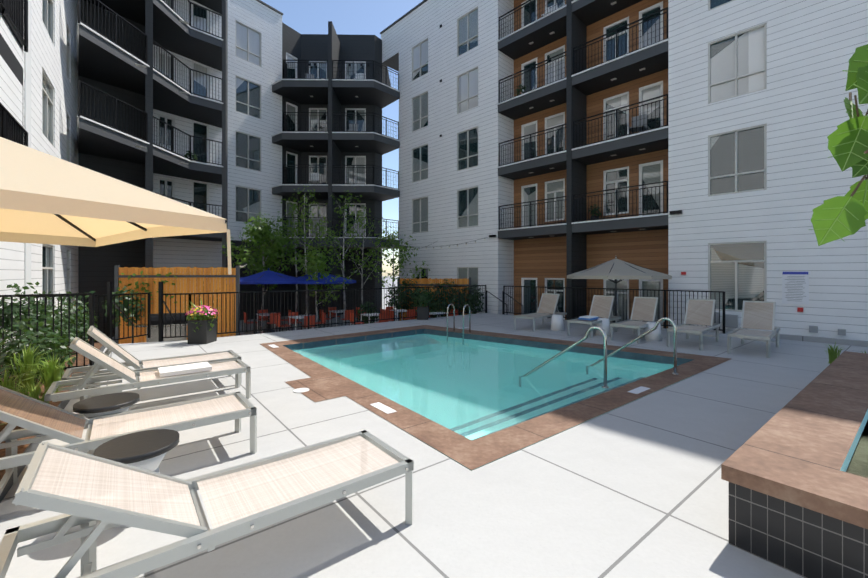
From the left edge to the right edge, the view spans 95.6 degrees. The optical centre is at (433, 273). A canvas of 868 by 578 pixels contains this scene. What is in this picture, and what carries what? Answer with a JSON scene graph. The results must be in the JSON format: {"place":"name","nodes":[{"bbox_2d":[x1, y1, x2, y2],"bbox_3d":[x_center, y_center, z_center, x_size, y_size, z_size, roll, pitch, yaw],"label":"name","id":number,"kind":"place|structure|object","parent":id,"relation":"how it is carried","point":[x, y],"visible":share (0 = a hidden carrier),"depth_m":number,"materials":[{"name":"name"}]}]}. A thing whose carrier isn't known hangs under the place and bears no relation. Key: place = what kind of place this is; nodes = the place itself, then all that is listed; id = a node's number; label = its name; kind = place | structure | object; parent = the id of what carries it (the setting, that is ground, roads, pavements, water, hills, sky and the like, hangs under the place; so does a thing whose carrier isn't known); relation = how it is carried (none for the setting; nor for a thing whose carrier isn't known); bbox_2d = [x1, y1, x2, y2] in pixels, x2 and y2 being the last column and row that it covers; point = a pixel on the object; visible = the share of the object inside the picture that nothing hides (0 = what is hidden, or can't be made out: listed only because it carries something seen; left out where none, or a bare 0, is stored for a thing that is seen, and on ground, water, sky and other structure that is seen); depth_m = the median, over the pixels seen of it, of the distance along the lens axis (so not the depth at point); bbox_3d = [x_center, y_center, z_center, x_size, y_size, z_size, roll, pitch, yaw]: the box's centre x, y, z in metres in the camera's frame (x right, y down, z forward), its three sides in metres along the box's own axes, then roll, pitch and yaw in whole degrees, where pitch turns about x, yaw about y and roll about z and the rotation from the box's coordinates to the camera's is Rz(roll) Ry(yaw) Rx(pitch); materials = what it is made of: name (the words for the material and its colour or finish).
{"place":"outdoors","nodes":[
{"label":"outdoors","id":0,"kind":"place"},
{"bbox_2d":[0,0,77,353],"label":"building","id":1,"kind":"structure","parent":0,"point":[38,80],"depth_m":9.47,"materials":[{"name":"white"}]},
{"bbox_2d":[259,21,406,318],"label":"balcony tower","id":2,"kind":"structure","parent":0,"point":[327,105],"depth_m":22.23,"materials":[{"name":"grey"}]},
{"bbox_2d":[261,0,422,275],"label":"sky","id":3,"kind":"structure","parent":0,"point":[348,17],"materials":[{"name":"blue"}]},
{"bbox_2d":[112,276,730,374],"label":"courtyard ground","id":4,"kind":"structure","parent":0,"point":[384,302],"depth_m":19.56,"materials":[{"name":"concrete"}]},
{"bbox_2d":[134,313,187,341],"bbox_3d":[-7.663,1.779,11.358,1.500,1.250,0.560,0,0,-25],"label":"barbecue grill","id":5,"kind":"object","parent":4,"relation":"on","point":[154,328],"visible":0.4,"depth_m":11.14,"materials":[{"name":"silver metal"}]},
{"bbox_2d":[77,0,282,339],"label":"building","id":6,"kind":"structure","parent":4,"relation":"on","point":[213,103],"depth_m":17.18,"materials":[{"name":"white"}]},
{"bbox_2d":[221,212,298,327],"bbox_3d":[-7.450,-0.101,17.071,2.825,5.016,3.124,0,0,17],"label":"tree","id":7,"kind":"object","parent":4,"relation":"on","point":[259,233],"visible":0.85,"depth_m":16.93,"materials":[{"name":"green plant"}]},
{"bbox_2d":[226,268,297,332],"bbox_3d":[-6.741,1.094,16.024,3.152,2.620,3.152,0,0,16],"label":"patio umbrella","id":8,"kind":"object","parent":4,"relation":"on","point":[268,276],"visible":0.85,"depth_m":15.14,"materials":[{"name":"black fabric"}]},
{"bbox_2d":[244,309,290,333],"bbox_3d":[-6.741,1.979,16.024,1.534,0.850,1.534,0,0,7],"label":"patio table set","id":9,"kind":"object","parent":4,"relation":"on","point":[265,314],"visible":0.44,"depth_m":15.74,"materials":[{"name":"red plastic"}]},
{"bbox_2d":[114,265,470,343],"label":"cedar slat screens","id":10,"kind":"object","parent":4,"relation":"on","point":[183,281],"visible":0.46,"depth_m":13.21,"materials":[{"name":"brown wood"}]},
{"bbox_2d":[102,270,483,327],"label":"shrubs","id":11,"kind":"object","parent":4,"relation":"on","point":[436,304],"visible":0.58,"depth_m":17.12,"materials":[{"name":"green plant"}]},
{"bbox_2d":[276,312,325,330],"bbox_3d":[-5.074,1.979,15.052,1.534,0.850,1.534,0,0,7],"label":"patio table set","id":12,"kind":"object","parent":4,"relation":"on","point":[311,318],"visible":0.52,"depth_m":14.68,"materials":[{"name":"red plastic"}]},
{"bbox_2d":[269,185,336,314],"bbox_3d":[-5.769,-0.800,17.924,3.150,6.410,2.791,0,0,38],"label":"tree","id":13,"kind":"object","parent":4,"relation":"on","point":[308,223],"visible":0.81,"depth_m":17.73,"materials":[{"name":"green plant"}]},
{"bbox_2d":[273,198,336,323],"bbox_3d":[-6.389,-0.582,18.875,2.842,5.975,2.282,0,0,40],"label":"tree","id":14,"kind":"object","parent":4,"relation":"on","point":[294,222],"visible":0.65,"depth_m":18.68,"materials":[{"name":"green plant"}]},
{"bbox_2d":[286,244,351,327],"bbox_3d":[-4.686,0.606,15.922,2.019,3.600,2.657,0,0,-40],"label":"terrace tree","id":15,"kind":"object","parent":4,"relation":"on","point":[320,266],"visible":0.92,"depth_m":15.88,"materials":[{"name":"green plant"}]},
{"bbox_2d":[297,272,355,327],"bbox_3d":[-4.903,1.109,16.755,2.976,2.590,2.976,0,0,-1],"label":"patio umbrella","id":16,"kind":"object","parent":4,"relation":"on","point":[323,281],"visible":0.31,"depth_m":15.80,"materials":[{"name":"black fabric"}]},
{"bbox_2d":[319,307,359,327],"bbox_3d":[-4.111,1.979,17.268,1.534,0.850,1.534,0,0,7],"label":"patio table set","id":17,"kind":"object","parent":4,"relation":"on","point":[332,311],"visible":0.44,"depth_m":16.97,"materials":[{"name":"red plastic"}]},
{"bbox_2d":[307,188,391,324],"bbox_3d":[-4.164,-0.767,18.649,3.912,6.346,2.978,0,0,-44],"label":"tree","id":18,"kind":"object","parent":4,"relation":"on","point":[345,234],"visible":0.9,"depth_m":18.34,"materials":[{"name":"green plant"}]},
{"bbox_2d":[335,207,396,308],"bbox_3d":[-3.279,-0.450,19.108,3.048,5.713,2.978,0,0,-1],"label":"tree","id":19,"kind":"object","parent":4,"relation":"on","point":[352,238],"visible":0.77,"depth_m":19.03,"materials":[{"name":"green plant"}]},
{"bbox_2d":[350,310,393,324],"bbox_3d":[-2.488,1.979,15.895,1.534,0.850,1.534,0,0,7],"label":"patio table set","id":20,"kind":"object","parent":4,"relation":"on","point":[385,315],"visible":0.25,"depth_m":15.46,"materials":[{"name":"red plastic"}]},
{"bbox_2d":[362,226,429,306],"bbox_3d":[-1.850,0.077,19.033,3.113,4.656,2.380,0,0,41],"label":"tree","id":21,"kind":"object","parent":4,"relation":"on","point":[395,267],"visible":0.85,"depth_m":18.82,"materials":[{"name":"green plant"}]},
{"bbox_2d":[380,307,416,321],"bbox_3d":[-1.515,1.979,17.512,1.534,0.850,1.534,0,0,7],"label":"patio table set","id":22,"kind":"object","parent":4,"relation":"on","point":[411,312],"visible":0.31,"depth_m":16.98,"materials":[{"name":"red plastic"}]},
{"bbox_2d":[167,3,646,322],"bbox_3d":[-1.971,-4.351,17.494,18.722,13.510,9.184,0,0,-1],"label":"balcony furniture","id":23,"kind":"object","parent":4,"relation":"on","point":[315,176],"visible":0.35,"depth_m":16.04,"materials":[{"name":"grey"}]},
{"bbox_2d":[429,309,457,317],"bbox_3d":[0.205,1.979,16.341,1.534,0.850,1.534,0,0,7],"label":"patio table set","id":24,"kind":"object","parent":4,"relation":"on","point":[435,313],"visible":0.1,"depth_m":16.15,"materials":[{"name":"red plastic"}]},
{"bbox_2d":[380,0,867,340],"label":"building","id":25,"kind":"structure","parent":4,"relation":"on","point":[724,173],"depth_m":14.16,"materials":[{"name":"white"}]},
{"bbox_2d":[231,237,486,275],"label":"string lights","id":26,"kind":"object","parent":25,"relation":"attached to","point":[354,260],"visible":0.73,"depth_m":18.98,"materials":[{"name":"black plastic"}]},
{"bbox_2d":[782,271,808,304],"bbox_3d":[9.506,0.384,10.351,0.018,0.860,0.520,0,0,-44],"label":"pool rules sign","id":27,"kind":"object","parent":25,"relation":"attached to","point":[795,287],"visible":1,"depth_m":10.35,"materials":[{"name":"white"}]},
{"bbox_2d":[0,313,867,577],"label":"pool deck","id":28,"kind":"structure","parent":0,"point":[638,488],"depth_m":3.05,"materials":[{"name":"white concrete"}]},
{"bbox_2d":[0,293,93,373],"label":"metal fence","id":29,"kind":"object","parent":28,"relation":"on","point":[91,316],"visible":0.6,"depth_m":6.44,"materials":[{"name":"black metal"}]},
{"bbox_2d":[0,281,97,383],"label":"bed shrubs","id":30,"kind":"object","parent":28,"relation":"on","point":[50,345],"visible":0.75,"depth_m":6.71,"materials":[{"name":"green plant"}]},
{"bbox_2d":[0,339,105,502],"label":"planting bed","id":31,"kind":"object","parent":28,"relation":"on","point":[26,448],"visible":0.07,"depth_m":4.04,"materials":[{"name":"soil"}]},
{"bbox_2d":[73,392,139,454],"bbox_3d":[-2.992,1.409,3.605,0.470,0.490,0.470,0,0,-1],"label":"side table","id":32,"kind":"object","parent":28,"relation":"on","point":[105,404],"visible":0.48,"depth_m":3.51,"materials":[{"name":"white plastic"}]},
{"bbox_2d":[0,137,231,274],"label":"patio umbrella","id":33,"kind":"object","parent":28,"relation":"on","point":[45,198],"visible":1,"depth_m":3.50,"materials":[{"name":"beige fabric"}]},
{"bbox_2d":[0,386,256,494],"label":"chaise lounge","id":34,"kind":"object","parent":28,"relation":"on","point":[31,416],"visible":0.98,"depth_m":3.16,"materials":[{"name":"beige fabric"}]},
{"bbox_2d":[94,429,178,527],"bbox_3d":[-2.026,1.409,2.701,0.470,0.490,0.470,0,0,-1],"label":"side table","id":35,"kind":"object","parent":28,"relation":"on","point":[147,449],"visible":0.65,"depth_m":2.64,"materials":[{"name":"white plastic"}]},
{"bbox_2d":[44,337,250,428],"bbox_3d":[-3.394,1.199,4.860,1.959,0.909,0.682,0,0,-38],"label":"chaise lounge","id":36,"kind":"object","parent":28,"relation":"on","point":[152,377],"visible":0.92,"depth_m":4.60,"materials":[{"name":"beige fabric"}]},
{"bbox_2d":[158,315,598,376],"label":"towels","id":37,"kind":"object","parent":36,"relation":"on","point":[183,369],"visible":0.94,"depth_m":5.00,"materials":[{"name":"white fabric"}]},
{"bbox_2d":[61,326,241,396],"bbox_3d":[-3.824,1.177,5.492,1.959,0.954,0.682,0,0,-38],"label":"chaise lounge","id":38,"kind":"object","parent":28,"relation":"on","point":[110,345],"visible":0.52,"depth_m":5.33,"materials":[{"name":"beige fabric"}]},
{"bbox_2d":[182,300,222,343],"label":"planter flowers","id":39,"kind":"object","parent":28,"relation":"on","point":[202,326],"visible":1,"depth_m":9.18,"materials":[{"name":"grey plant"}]},
{"bbox_2d":[0,430,413,577],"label":"chaise lounge","id":40,"kind":"object","parent":28,"relation":"on","point":[86,491],"visible":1,"depth_m":2.02,"materials":[{"name":"beige fabric"}]},
{"bbox_2d":[33,282,724,342],"bbox_3d":[-0.489,1.304,13.010,16.825,2.200,8.729,0,0,-1],"label":"pool fence","id":41,"kind":"object","parent":28,"relation":"on","point":[109,295],"visible":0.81,"depth_m":11.02,"materials":[{"name":"black metal"}]},
{"bbox_2d":[412,286,431,319],"bbox_3d":[-0.410,1.054,14.138,0.712,1.199,0.719,0,0,24],"label":"planter shrub","id":42,"kind":"object","parent":28,"relation":"on","point":[422,311],"visible":1,"depth_m":13.93,"materials":[{"name":"plant"}]},
{"bbox_2d":[0,342,865,424],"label":"ornamental grasses","id":43,"kind":"object","parent":28,"relation":"on","point":[50,375],"visible":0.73,"depth_m":5.21,"materials":[{"name":"green plant"}]},
{"bbox_2d":[260,325,730,470],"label":"swimming pool","id":44,"kind":"structure","parent":28,"relation":"on","point":[322,383],"depth_m":5.48,"materials":[{"name":"brown stone"}]},
{"bbox_2d":[293,333,678,439],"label":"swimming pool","id":45,"kind":"structure","parent":44,"relation":"on","point":[472,389],"depth_m":6.86,"materials":[{"name":"teal liquid"}]},
{"bbox_2d":[447,303,678,388],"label":"pool handrails","id":46,"kind":"object","parent":44,"relation":"on","point":[606,356],"visible":0.94,"depth_m":6.40,"materials":[{"name":"silver metal"}]},
{"bbox_2d":[514,293,566,331],"bbox_3d":[3.259,1.144,11.958,1.945,1.019,0.681,0,0,-44],"label":"chaise lounge","id":47,"kind":"object","parent":28,"relation":"on","point":[548,303],"visible":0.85,"depth_m":12.15,"materials":[{"name":"beige metal"}]},
{"bbox_2d":[550,315,563,330],"bbox_3d":[3.573,1.434,11.401,0.380,0.440,0.380,0,0,-1],"label":"drum side table","id":48,"kind":"object","parent":28,"relation":"on","point":[557,324],"visible":1,"depth_m":11.26,"materials":[{"name":"white plastic"}]},
{"bbox_2d":[269,272,867,413],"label":"wall fixtures","id":49,"kind":"object","parent":28,"relation":"on","point":[731,321],"depth_m":9.46,"materials":[{"name":"white plastic"}]},
{"bbox_2d":[567,295,620,337],"bbox_3d":[4.447,1.144,10.857,1.945,1.019,0.681,0,0,-44],"label":"chaise lounge","id":50,"kind":"object","parent":28,"relation":"on","point":[601,306],"visible":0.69,"depth_m":11.07,"materials":[{"name":"beige fabric"}]},
{"bbox_2d":[596,318,609,335],"bbox_3d":[4.526,1.434,10.517,0.380,0.440,0.380,0,0,-1],"label":"drum side table","id":51,"kind":"object","parent":28,"relation":"on","point":[605,324],"visible":0.85,"depth_m":10.38,"materials":[{"name":"white plastic"}]},
{"bbox_2d":[567,256,671,326],"bbox_3d":[5.703,0.549,12.332,2.784,2.210,2.784,0,0,-35],"label":"patio umbrella","id":52,"kind":"object","parent":28,"relation":"on","point":[615,269],"visible":1,"depth_m":11.57,"materials":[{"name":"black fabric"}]},
{"bbox_2d":[610,297,664,343],"bbox_3d":[5.254,1.144,10.109,1.945,1.019,0.681,0,0,-44],"label":"chaise lounge","id":53,"kind":"object","parent":28,"relation":"on","point":[644,309],"visible":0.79,"depth_m":10.30,"materials":[{"name":"beige fabric"}]},
{"bbox_2d":[645,322,661,341],"bbox_3d":[5.407,1.434,9.701,0.380,0.440,0.380,0,0,-1],"label":"drum side table","id":54,"kind":"object","parent":28,"relation":"on","point":[655,335],"visible":0.85,"depth_m":9.56,"materials":[{"name":"white plastic"}]},
{"bbox_2d":[667,299,720,350],"bbox_3d":[6.156,1.144,9.273,1.945,1.019,0.681,0,0,-44],"label":"chaise lounge","id":55,"kind":"object","parent":28,"relation":"on","point":[699,311],"visible":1,"depth_m":9.48,"materials":[{"name":"beige fabric"}]},
{"bbox_2d":[727,301,779,357],"bbox_3d":[6.963,1.144,8.526,1.945,1.019,0.681,0,0,-44],"label":"chaise lounge","id":56,"kind":"object","parent":28,"relation":"on","point":[760,315],"visible":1,"depth_m":8.72,"materials":[{"name":"beige metal"}]},
{"bbox_2d":[721,351,867,577],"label":"raised spa","id":57,"kind":"object","parent":28,"relation":"on","point":[794,472],"visible":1,"depth_m":2.32,"materials":[{"name":"stone"}]},
{"bbox_2d":[809,44,867,245],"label":"tree leaves","id":58,"kind":"object","parent":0,"point":[837,218],"visible":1,"depth_m":0.45,"materials":[{"name":"green plant"}]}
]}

